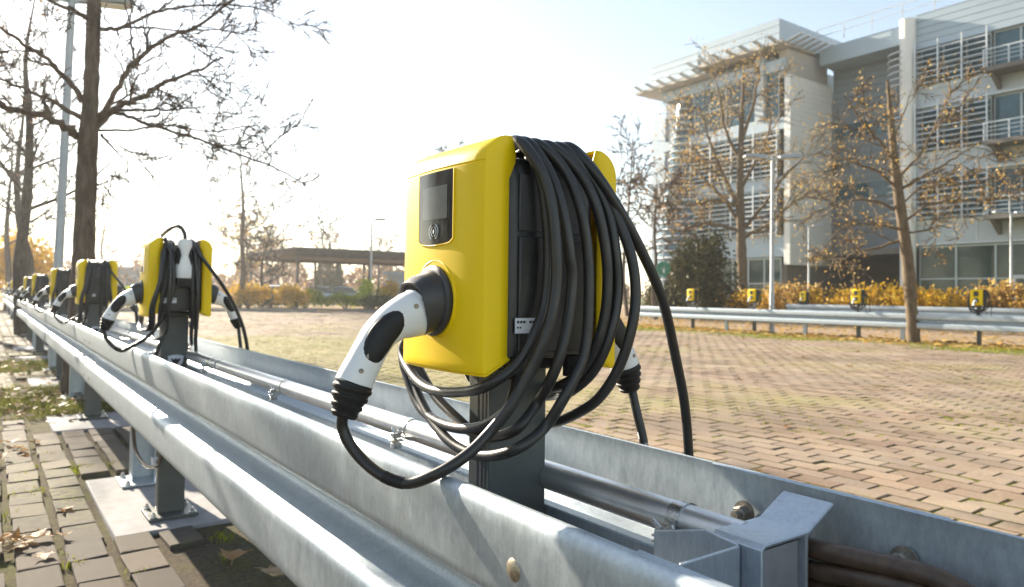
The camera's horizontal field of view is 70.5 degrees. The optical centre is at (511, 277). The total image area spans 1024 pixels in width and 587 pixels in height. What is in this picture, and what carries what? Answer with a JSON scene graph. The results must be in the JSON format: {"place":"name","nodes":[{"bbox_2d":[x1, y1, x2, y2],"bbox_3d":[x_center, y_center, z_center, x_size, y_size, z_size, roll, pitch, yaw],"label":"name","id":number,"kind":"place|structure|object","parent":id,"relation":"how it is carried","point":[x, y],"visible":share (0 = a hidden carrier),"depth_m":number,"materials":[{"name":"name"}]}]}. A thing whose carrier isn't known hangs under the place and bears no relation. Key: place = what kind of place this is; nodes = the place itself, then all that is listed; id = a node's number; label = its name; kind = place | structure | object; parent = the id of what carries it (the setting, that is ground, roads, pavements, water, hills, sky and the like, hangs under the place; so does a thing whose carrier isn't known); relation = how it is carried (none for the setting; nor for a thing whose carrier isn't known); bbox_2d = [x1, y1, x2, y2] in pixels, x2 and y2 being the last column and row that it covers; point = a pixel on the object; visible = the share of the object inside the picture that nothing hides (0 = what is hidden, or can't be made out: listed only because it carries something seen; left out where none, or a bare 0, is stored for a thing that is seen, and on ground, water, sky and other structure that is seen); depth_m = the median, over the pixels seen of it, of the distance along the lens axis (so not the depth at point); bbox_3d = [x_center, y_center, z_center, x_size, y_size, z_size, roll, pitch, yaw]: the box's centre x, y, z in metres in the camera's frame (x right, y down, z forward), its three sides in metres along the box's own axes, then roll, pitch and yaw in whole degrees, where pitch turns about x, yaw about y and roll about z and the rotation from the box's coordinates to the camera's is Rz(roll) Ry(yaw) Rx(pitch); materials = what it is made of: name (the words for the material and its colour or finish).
{"place":"outdoors","nodes":[
{"label":"outdoors","id":0,"kind":"place"},
{"bbox_2d":[0,313,204,586],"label":"block paving","id":1,"kind":"structure","parent":0,"point":[84,540],"depth_m":3.16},
{"bbox_2d":[0,125,33,213],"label":"tree","id":2,"kind":"object","parent":1,"relation":"on","point":[5,199],"visible":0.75,"depth_m":21.93,"materials":[{"name":"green plant"}]},
{"bbox_2d":[13,277,47,339],"bbox_3d":[-9.457,0.601,14.257,0.596,1.230,0.371,2,-2,-36],"label":"charging station","id":3,"kind":"object","parent":1,"relation":"on","point":[27,283],"visible":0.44,"depth_m":14.13,"materials":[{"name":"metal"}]},
{"bbox_2d":[19,274,49,351],"bbox_3d":[-7.496,0.561,11.541,0.596,1.230,0.371,2,-2,-36],"label":"charging station","id":4,"kind":"object","parent":1,"relation":"on","point":[39,282],"visible":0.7,"depth_m":11.45,"materials":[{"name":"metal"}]},
{"bbox_2d":[0,54,74,319],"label":"tree","id":5,"kind":"object","parent":1,"relation":"on","point":[30,261],"visible":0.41,"depth_m":22.85,"materials":[{"name":"brown plant"}]},
{"bbox_2d":[0,0,138,334],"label":"tree","id":6,"kind":"object","parent":1,"relation":"on","point":[19,269],"visible":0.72,"depth_m":15.79,"materials":[{"name":"brown plant"}]},
{"bbox_2d":[2,383,235,575],"bbox_3d":[-4.161,1.038,3.750,4.022,0.034,8.775,2,-2,-36],"label":"moss","id":7,"kind":"object","parent":1,"relation":"on","point":[76,472],"visible":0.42,"depth_m":3.01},
{"bbox_2d":[331,135,693,513],"bbox_3d":[0.028,0.408,1.160,0.565,1.234,0.394,1,-1,1],"label":"charging station","id":8,"kind":"object","parent":1,"relation":"on","point":[511,289],"visible":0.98,"depth_m":1.05,"materials":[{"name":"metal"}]},
{"bbox_2d":[2,294,1023,586],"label":"guardrail","id":9,"kind":"object","parent":1,"relation":"on","point":[292,490],"visible":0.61,"depth_m":1.17,"materials":[{"name":"metal"}]},
{"bbox_2d":[131,426,162,468],"bbox_3d":[-1.720,0.747,3.411,0.041,0.300,0.820,2,-2,-36],"label":"hanging lead","id":10,"kind":"object","parent":9,"relation":"hanging from","point":[155,462],"visible":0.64,"depth_m":3.44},
{"bbox_2d":[27,300,747,541],"bbox_3d":[-10.690,0.544,16.048,0.074,0.060,37.452,2,-2,-36],"label":"conduit pipe","id":11,"kind":"object","parent":9,"relation":"attached to","point":[655,511],"visible":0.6,"depth_m":1.14,"materials":[{"name":"metal"}]},
{"bbox_2d":[740,519,975,586],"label":"supply cable","id":12,"kind":"object","parent":9,"relation":"attached to","point":[917,572],"visible":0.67,"depth_m":0.79,"materials":[{"name":"rubber"}]},
{"bbox_2d":[808,558,925,586],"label":"supply cable","id":13,"kind":"object","parent":9,"relation":"attached to","point":[829,573],"visible":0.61,"depth_m":0.82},
{"bbox_2d":[0,301,296,586],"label":"soil","id":14,"kind":"structure","parent":0,"point":[197,566],"depth_m":2.85,"materials":[{"name":"soil"}]},
{"bbox_2d":[0,359,109,426],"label":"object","id":15,"kind":"object","parent":14,"relation":"on","point":[44,398],"visible":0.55,"depth_m":6.42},
{"bbox_2d":[0,357,114,420],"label":"grass","id":16,"kind":"structure","parent":14,"relation":"on","point":[74,408],"depth_m":6.33,"materials":[{"name":"plant"}]},
{"bbox_2d":[0,0,365,395],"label":"tree","id":17,"kind":"object","parent":14,"relation":"on","point":[93,120],"visible":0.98,"depth_m":7.08,"materials":[{"name":"brown plant"}]},
{"bbox_2d":[220,548,252,564],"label":"fallen leaf","id":18,"kind":"object","parent":14,"relation":"on","point":[231,555],"visible":1,"depth_m":2.71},
{"bbox_2d":[253,565,283,574],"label":"fallen leaf","id":19,"kind":"object","parent":14,"relation":"on","point":[272,569],"visible":0.95,"depth_m":2.56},
{"bbox_2d":[0,303,342,312],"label":"car park","id":20,"kind":"structure","parent":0,"point":[212,305],"depth_m":43.61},
{"bbox_2d":[0,222,65,304],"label":"shrub","id":21,"kind":"object","parent":20,"relation":"on","point":[40,267],"visible":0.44,"depth_m":34.52,"materials":[{"name":"orange plant"}]},
{"bbox_2d":[0,112,73,310],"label":"tree","id":22,"kind":"object","parent":20,"relation":"on","point":[8,266],"visible":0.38,"depth_m":31.57,"materials":[{"name":"brown plant"}]},
{"bbox_2d":[120,307,316,311],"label":"planting island","id":23,"kind":"structure","parent":20,"relation":"on","point":[242,309],"depth_m":36.46,"materials":[{"name":"stone"}]},
{"bbox_2d":[182,115,306,307],"bbox_3d":[-13.449,-3.209,37.245,5.771,9.862,5.474,2,-2,-36],"label":"tree","id":24,"kind":"object","parent":23,"relation":"on","point":[242,258],"visible":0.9,"depth_m":37.08,"materials":[{"name":"brown plant"}]},
{"bbox_2d":[223,279,274,307],"bbox_3d":[-13.707,0.801,37.698,2.690,1.684,2.072,2,-2,-36],"label":"shrub","id":25,"kind":"object","parent":23,"relation":"on","point":[253,297],"visible":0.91,"depth_m":37.26,"materials":[{"name":"yellow plant"}]},
{"bbox_2d":[243,286,301,307],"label":"shrub","id":26,"kind":"object","parent":23,"relation":"on","point":[268,303],"visible":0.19,"depth_m":39.90,"materials":[{"name":"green plant"}]},
{"bbox_2d":[269,281,312,307],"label":"shrub","id":27,"kind":"object","parent":23,"relation":"on","point":[290,294],"visible":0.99,"depth_m":37.62,"materials":[{"name":"yellow plant"}]},
{"bbox_2d":[196,196,287,304],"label":"tree","id":28,"kind":"object","parent":20,"relation":"on","point":[237,229],"visible":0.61,"depth_m":50.54,"materials":[{"name":"beige plant"}]},
{"bbox_2d":[227,222,292,306],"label":"tree","id":29,"kind":"object","parent":20,"relation":"on","point":[267,257],"visible":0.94,"depth_m":40.48,"materials":[{"name":"brown plant"}]},
{"bbox_2d":[288,288,330,308],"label":"shrub","id":30,"kind":"object","parent":20,"relation":"on","point":[318,298],"visible":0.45,"depth_m":43.45,"materials":[{"name":"green plant"}]},
{"bbox_2d":[0,292,648,304],"bbox_3d":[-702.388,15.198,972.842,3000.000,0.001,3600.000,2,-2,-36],"label":"ground","id":31,"kind":"structure","parent":0,"point":[642,300],"depth_m":115.95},
{"bbox_2d":[0,211,52,249],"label":"tree","id":32,"kind":"object","parent":31,"relation":"on","point":[34,235],"visible":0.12,"depth_m":66.50,"materials":[{"name":"brown plant"}]},
{"bbox_2d":[15,355,47,361],"bbox_3d":[-6.804,1.212,10.458,0.600,0.099,0.850,2,-2,-36],"label":"concrete pad","id":33,"kind":"object","parent":31,"relation":"on","point":[29,357],"visible":0.14,"depth_m":10.50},
{"bbox_2d":[44,0,132,358],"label":"street lamp","id":34,"kind":"object","parent":33,"relation":"on","point":[62,184],"visible":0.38,"depth_m":10.46,"materials":[{"name":"metal"}]},
{"bbox_2d":[27,377,59,389],"bbox_3d":[-4.891,1.174,7.843,0.560,0.099,1.030,2,-2,-36],"label":"concrete pad","id":35,"kind":"object","parent":31,"relation":"on","point":[35,381],"visible":0.18,"depth_m":7.81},
{"bbox_2d":[32,268,70,379],"bbox_3d":[-5.008,0.511,8.095,0.596,1.230,0.371,2,-2,-36],"label":"charging station","id":36,"kind":"object","parent":35,"relation":"on","point":[59,283],"visible":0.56,"depth_m":7.98,"materials":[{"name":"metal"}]},
{"bbox_2d":[46,411,129,433],"bbox_3d":[-3.224,1.141,5.550,0.540,0.099,0.760,2,-2,-36],"label":"concrete pad","id":37,"kind":"object","parent":31,"relation":"on","point":[115,419],"visible":0.34,"depth_m":5.41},
{"bbox_2d":[51,259,138,419],"bbox_3d":[-3.264,0.476,5.679,0.596,1.230,0.371,2,-2,-36],"label":"charging station","id":38,"kind":"object","parent":37,"relation":"on","point":[95,290],"visible":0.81,"depth_m":5.59,"materials":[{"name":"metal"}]},
{"bbox_2d":[65,195,142,274],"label":"tree","id":39,"kind":"object","parent":31,"relation":"on","point":[109,239],"visible":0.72,"depth_m":63.43,"materials":[{"name":"brown plant"}]},
{"bbox_2d":[117,266,139,286],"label":"building","id":40,"kind":"structure","parent":31,"relation":"on","point":[129,269],"depth_m":79.83,"materials":[{"name":"beige concrete"}]},
{"bbox_2d":[85,477,230,539],"bbox_3d":[-1.722,1.112,3.508,0.496,0.099,1.070,2,-2,-36],"label":"concrete pad","id":41,"kind":"object","parent":31,"relation":"on","point":[119,508],"visible":0.34,"depth_m":3.31,"materials":[{"name":"concrete"}]},
{"bbox_2d":[100,224,248,522],"bbox_3d":[-1.526,0.412,3.272,0.596,1.287,0.385,2,-2,-36],"label":"charging station","id":42,"kind":"object","parent":41,"relation":"on","point":[175,288],"visible":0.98,"depth_m":3.18,"materials":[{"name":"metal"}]},
{"bbox_2d":[138,209,187,272],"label":"tree","id":43,"kind":"object","parent":31,"relation":"on","point":[152,234],"visible":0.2,"depth_m":73.20,"materials":[{"name":"brown plant"}]},
{"bbox_2d":[0,239,629,301],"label":"distant woodland","id":44,"kind":"object","parent":31,"relation":"on","point":[350,279],"visible":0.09,"depth_m":85.63,"materials":[{"name":"brown plant"}]},
{"bbox_2d":[627,26,867,308],"bbox_3d":[11.873,-5.568,36.679,12.913,15.239,8.638,1,-1,-2],"label":"tree","id":45,"kind":"object","parent":31,"relation":"on","point":[739,218],"visible":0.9,"depth_m":36.83,"materials":[{"name":"beige plant"}]},
{"bbox_2d":[794,224,823,290],"bbox_3d":[16.397,-0.401,40.029,1.600,5.060,0.315,1,-1,0],"label":"street lamp","id":46,"kind":"object","parent":31,"relation":"on","point":[815,225],"visible":0.72,"depth_m":39.99,"materials":[{"name":"metal"}]},
{"bbox_2d":[992,211,1023,289],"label":"street lamp","id":47,"kind":"object","parent":31,"relation":"on","point":[1011,241],"visible":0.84,"depth_m":32.87,"materials":[{"name":"metal"}]},
{"bbox_3d":[5.402,1.632,22.193,0.600,0.099,1.100,2,-2,-36],"label":"concrete pad","id":48,"kind":"object","parent":31,"relation":"on","visible":0},
{"bbox_2d":[686,289,702,327],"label":"charging station","id":49,"kind":"object","parent":48,"relation":"on","point":[692,297],"visible":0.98,"depth_m":21.99,"materials":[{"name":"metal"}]},
{"bbox_3d":[6.748,1.605,20.329,0.600,0.099,1.100,2,-2,-36],"label":"concrete pad","id":50,"kind":"object","parent":31,"relation":"on","visible":0},
{"bbox_2d":[747,289,764,332],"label":"charging station","id":51,"kind":"object","parent":50,"relation":"on","point":[754,296],"visible":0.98,"depth_m":20.23,"materials":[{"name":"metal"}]},
{"bbox_3d":[8.563,1.569,17.815,0.600,0.099,1.100,2,-2,-36],"label":"concrete pad","id":52,"kind":"object","parent":31,"relation":"on","visible":0},
{"bbox_2d":[849,289,869,338],"bbox_3d":[8.543,0.902,17.873,0.596,1.230,0.371,2,-2,-36],"label":"charging station","id":53,"kind":"object","parent":52,"relation":"on","point":[860,301],"visible":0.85,"depth_m":17.80,"materials":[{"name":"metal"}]},
{"bbox_3d":[10.131,1.537,15.643,0.600,0.099,1.100,2,-2,-36],"label":"concrete pad","id":54,"kind":"object","parent":31,"relation":"on","visible":0},
{"bbox_2d":[968,289,991,345],"bbox_3d":[10.111,0.871,15.700,0.596,1.230,0.371,2,-2,-36],"label":"charging station","id":55,"kind":"object","parent":54,"relation":"on","point":[978,297],"visible":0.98,"depth_m":15.62,"materials":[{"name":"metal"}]},
{"bbox_2d":[383,271,404,293],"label":"building","id":56,"kind":"structure","parent":0,"point":[400,277],"depth_m":69.89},
{"bbox_2d":[253,302,646,312],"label":"car park","id":57,"kind":"structure","parent":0,"point":[361,307],"depth_m":50.08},
{"bbox_2d":[233,224,289,289],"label":"tree","id":58,"kind":"object","parent":57,"relation":"on","point":[267,267],"visible":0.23,"depth_m":65.04,"materials":[{"name":"brown plant"}]},
{"bbox_2d":[252,225,302,284],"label":"tree","id":59,"kind":"object","parent":57,"relation":"on","point":[291,273],"visible":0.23,"depth_m":74.30,"materials":[{"name":"brown plant"}]},
{"bbox_2d":[294,226,348,285],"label":"tree","id":60,"kind":"object","parent":57,"relation":"on","point":[322,269],"visible":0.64,"depth_m":72.63,"materials":[{"name":"brown plant"}]},
{"bbox_2d":[307,286,337,299],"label":"parked car","id":61,"kind":"object","parent":57,"relation":"on","point":[324,289],"visible":0.05,"depth_m":61.23,"materials":[{"name":"paint"}]},
{"bbox_2d":[245,247,404,307],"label":"carport","id":62,"kind":"object","parent":57,"relation":"on","point":[298,255],"visible":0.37,"depth_m":43.51,"materials":[{"name":"metal"}]},
{"bbox_2d":[296,217,355,275],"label":"tree","id":63,"kind":"object","parent":57,"relation":"on","point":[331,239],"visible":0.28,"depth_m":81.44,"materials":[{"name":"brown plant"}]},
{"bbox_2d":[322,241,339,288],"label":"conifer","id":64,"kind":"object","parent":57,"relation":"on","point":[331,284],"visible":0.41,"depth_m":74.92,"materials":[{"name":"green plant"}]},
{"bbox_2d":[334,264,347,301],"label":"conifer","id":65,"kind":"object","parent":57,"relation":"on","point":[339,276],"visible":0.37,"depth_m":76.54,"materials":[{"name":"green plant"}]},
{"bbox_2d":[323,289,361,308],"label":"shrub","id":66,"kind":"object","parent":57,"relation":"on","point":[345,300],"visible":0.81,"depth_m":43.68,"materials":[{"name":"green plant"}]},
{"bbox_2d":[343,309,378,312],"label":"planting island","id":67,"kind":"structure","parent":57,"relation":"on","point":[365,310],"depth_m":37.65,"materials":[{"name":"stone"}]},
{"bbox_2d":[354,293,394,309],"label":"shrub","id":68,"kind":"object","parent":67,"relation":"on","point":[374,301],"visible":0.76,"depth_m":37.33,"materials":[{"name":"green plant"}]},
{"bbox_2d":[352,274,398,308],"bbox_3d":[-7.563,0.765,39.688,2.662,1.986,2.013,2,-2,-36],"label":"shrub","id":69,"kind":"object","parent":67,"relation":"on","point":[365,289],"visible":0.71,"depth_m":39.31,"materials":[{"name":"green plant"}]},
{"bbox_2d":[370,218,386,308],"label":"street lamp","id":70,"kind":"object","parent":67,"relation":"on","point":[379,219],"visible":0.8,"depth_m":40.01,"materials":[{"name":"metal"}]},
{"bbox_2d":[377,276,399,296],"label":"shrub","id":71,"kind":"object","parent":67,"relation":"on","point":[391,286],"visible":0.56,"depth_m":39.33,"materials":[{"name":"yellow plant"}]},
{"bbox_2d":[358,218,401,287],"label":"tree","id":72,"kind":"object","parent":57,"relation":"on","point":[378,278],"visible":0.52,"depth_m":80.55,"materials":[{"name":"brown plant"}]},
{"bbox_2d":[633,0,1023,309],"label":"office building","id":73,"kind":"structure","parent":57,"relation":"on","point":[973,33],"depth_m":48.51,"materials":[{"name":"concrete"}]},
{"bbox_2d":[694,130,779,187],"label":"louver","id":74,"kind":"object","parent":73,"relation":"in","point":[761,134],"depth_m":52.10,"materials":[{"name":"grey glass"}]},
{"bbox_2d":[694,72,779,135],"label":"window","id":75,"kind":"structure","parent":73,"relation":"in","point":[701,103],"depth_m":52.48,"materials":[{"name":"grey glass"}]},
{"bbox_2d":[698,188,779,239],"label":"louver","id":76,"kind":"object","parent":73,"relation":"in","point":[746,194],"depth_m":51.30,"materials":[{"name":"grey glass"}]},
{"bbox_2d":[716,258,781,308],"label":"window","id":77,"kind":"structure","parent":73,"relation":"in","point":[758,269],"depth_m":50.33,"materials":[{"name":"grey glass"}]},
{"bbox_2d":[835,177,916,199],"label":"window","id":78,"kind":"structure","parent":73,"relation":"in","point":[879,187],"depth_m":49.06,"materials":[{"name":"grey glass"}]},
{"bbox_2d":[835,111,916,139],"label":"window","id":79,"kind":"structure","parent":73,"relation":"in","point":[855,125],"depth_m":49.61,"materials":[{"name":"grey glass"}]},
{"bbox_2d":[921,32,991,86],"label":"louver","id":80,"kind":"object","parent":73,"relation":"in","point":[981,38],"depth_m":42.76,"materials":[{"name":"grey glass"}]},
{"bbox_2d":[922,169,992,220],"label":"window","id":81,"kind":"structure","parent":73,"relation":"in","point":[990,209],"depth_m":42.24,"materials":[{"name":"grey glass"}]},
{"bbox_2d":[922,96,992,152],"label":"louver","id":82,"kind":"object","parent":73,"relation":"in","point":[976,104],"depth_m":42.49,"materials":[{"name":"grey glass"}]},
{"bbox_2d":[920,242,1023,307],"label":"window","id":83,"kind":"structure","parent":73,"relation":"in","point":[967,264],"depth_m":41.91,"materials":[{"name":"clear glass"}]},
{"bbox_2d":[994,165,1023,212],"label":"window","id":84,"kind":"structure","parent":73,"relation":"in","point":[996,190],"depth_m":40.45,"materials":[{"name":"grey glass"}]},
{"bbox_2d":[994,90,1023,138],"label":"window","id":85,"kind":"structure","parent":73,"relation":"in","point":[1007,105],"depth_m":40.54,"materials":[{"name":"grey glass"}]},
{"bbox_2d":[994,24,1023,64],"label":"window","id":86,"kind":"structure","parent":73,"relation":"in","point":[1013,34],"depth_m":40.61,"materials":[{"name":"grey glass"}]},
{"bbox_2d":[0,0,965,295],"label":"sky","id":87,"kind":"structure","parent":0,"point":[398,79],"materials":[{"name":"white"}]},
{"bbox_2d":[116,311,1023,536],"bbox_3d":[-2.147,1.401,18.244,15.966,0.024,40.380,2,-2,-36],"label":"brick paving","id":88,"kind":"structure","parent":0,"point":[711,348],"depth_m":6.77,"materials":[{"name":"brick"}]},
{"bbox_2d":[199,323,1023,515],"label":"joint moss","id":89,"kind":"object","parent":88,"relation":"on","point":[622,409],"visible":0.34,"depth_m":8.91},
{"bbox_2d":[625,326,1023,354],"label":"moss strip","id":90,"kind":"object","parent":88,"relation":"on","point":[642,328],"visible":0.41,"depth_m":16.87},
{"bbox_2d":[279,305,1023,345],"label":"lane","id":91,"kind":"structure","parent":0,"point":[930,337],"depth_m":22.70,"materials":[{"name":"asphalt"}]},
{"bbox_2d":[605,113,669,315],"bbox_3d":[5.697,-3.080,35.651,4.497,9.985,4.023,2,-2,-36],"label":"tree","id":92,"kind":"object","parent":91,"relation":"on","point":[629,193],"visible":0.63,"depth_m":35.74,"materials":[{"name":"brown plant"}]},
{"bbox_2d":[619,149,703,319],"bbox_3d":[6.034,-1.676,31.269,3.925,6.972,4.505,0,-1,23],"label":"tree","id":93,"kind":"object","parent":91,"relation":"on","point":[657,199],"visible":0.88,"depth_m":31.06,"materials":[{"name":"brown plant"}]},
{"bbox_2d":[656,242,670,319],"bbox_3d":[6.253,0.148,29.969,0.600,3.250,0.124,1,-1,0],"label":"sign post","id":94,"kind":"object","parent":91,"relation":"on","point":[663,268],"visible":0.88,"depth_m":29.95,"materials":[{"name":"metal"}]},
{"bbox_2d":[641,275,690,317],"bbox_3d":[7.399,0.614,34.063,2.624,2.638,2.558,2,-2,-36],"label":"evergreen","id":95,"kind":"object","parent":91,"relation":"on","point":[672,297],"visible":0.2,"depth_m":33.78,"materials":[{"name":"green plant"}]},
{"bbox_2d":[665,221,745,320],"bbox_3d":[8.415,-0.310,32.244,3.792,4.400,3.448,2,-2,-36],"label":"evergreen","id":96,"kind":"object","parent":91,"relation":"on","point":[697,268],"visible":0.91,"depth_m":31.55,"materials":[{"name":"green plant"}]},
{"bbox_2d":[730,286,785,309],"bbox_3d":[11.777,1.166,34.588,2.139,1.591,3.154,1,-1,-13],"label":"hedge bush","id":97,"kind":"object","parent":91,"relation":"on","point":[765,300],"visible":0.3,"depth_m":34.07,"materials":[{"name":"yellow plant"}]},
{"bbox_2d":[743,154,802,331],"bbox_3d":[7.300,-0.944,20.332,1.600,5.010,0.315,1,-1,0],"label":"street lamp","id":98,"kind":"object","parent":91,"relation":"on","point":[772,159],"visible":0.97,"depth_m":20.29,"materials":[{"name":"metal"}]},
{"bbox_2d":[763,275,829,309],"bbox_3d":[12.621,0.911,32.540,2.143,2.016,2.967,2,-2,-36],"label":"hedge bush","id":99,"kind":"object","parent":91,"relation":"on","point":[783,294],"visible":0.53,"depth_m":32.42,"materials":[{"name":"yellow plant"}]},
{"bbox_2d":[799,292,811,323],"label":"charging station","id":100,"kind":"object","parent":91,"relation":"on","point":[804,297],"visible":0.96,"depth_m":27.28,"materials":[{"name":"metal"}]},
{"bbox_2d":[620,317,1023,350],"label":"leaf litter","id":101,"kind":"object","parent":91,"relation":"on","point":[953,343],"visible":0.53,"depth_m":19.11,"materials":[{"name":"plant"}]},
{"bbox_2d":[639,306,1023,340],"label":"guardrail","id":102,"kind":"object","parent":91,"relation":"on","point":[1010,324],"visible":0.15,"depth_m":17.85,"materials":[{"name":"metal"}]},
{"bbox_2d":[797,282,887,305],"bbox_3d":[14.179,1.049,31.028,2.417,1.716,3.480,2,-2,-36],"label":"hedge bush","id":103,"kind":"object","parent":91,"relation":"on","point":[839,300],"visible":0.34,"depth_m":31.15,"materials":[{"name":"yellow plant"}]},
{"bbox_2d":[841,277,924,305],"bbox_3d":[15.289,0.930,29.410,2.998,1.905,2.565,1,-1,6],"label":"hedge bush","id":104,"kind":"object","parent":91,"relation":"on","point":[891,298],"visible":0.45,"depth_m":29.37,"materials":[{"name":"yellow plant"}]},
{"bbox_2d":[771,57,1023,342],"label":"tree","id":105,"kind":"object","parent":91,"relation":"on","point":[899,209],"visible":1,"depth_m":16.62,"materials":[{"name":"beige plant"}]},
{"bbox_2d":[786,304,1023,332],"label":"guardrail","id":106,"kind":"object","parent":91,"relation":"on","point":[951,310],"visible":0.5,"depth_m":23.89,"materials":[{"name":"metal"}]},
{"bbox_2d":[885,285,976,307],"bbox_3d":[16.252,0.977,27.610,2.385,1.760,3.401,2,-2,-36],"label":"hedge bush","id":107,"kind":"object","parent":91,"relation":"on","point":[933,300],"visible":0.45,"depth_m":27.28,"materials":[{"name":"yellow plant"}]},
{"bbox_2d":[954,278,1023,308],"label":"hedge bush","id":108,"kind":"object","parent":91,"relation":"on","point":[1002,299],"visible":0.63,"depth_m":25.95,"materials":[{"name":"yellow plant"}]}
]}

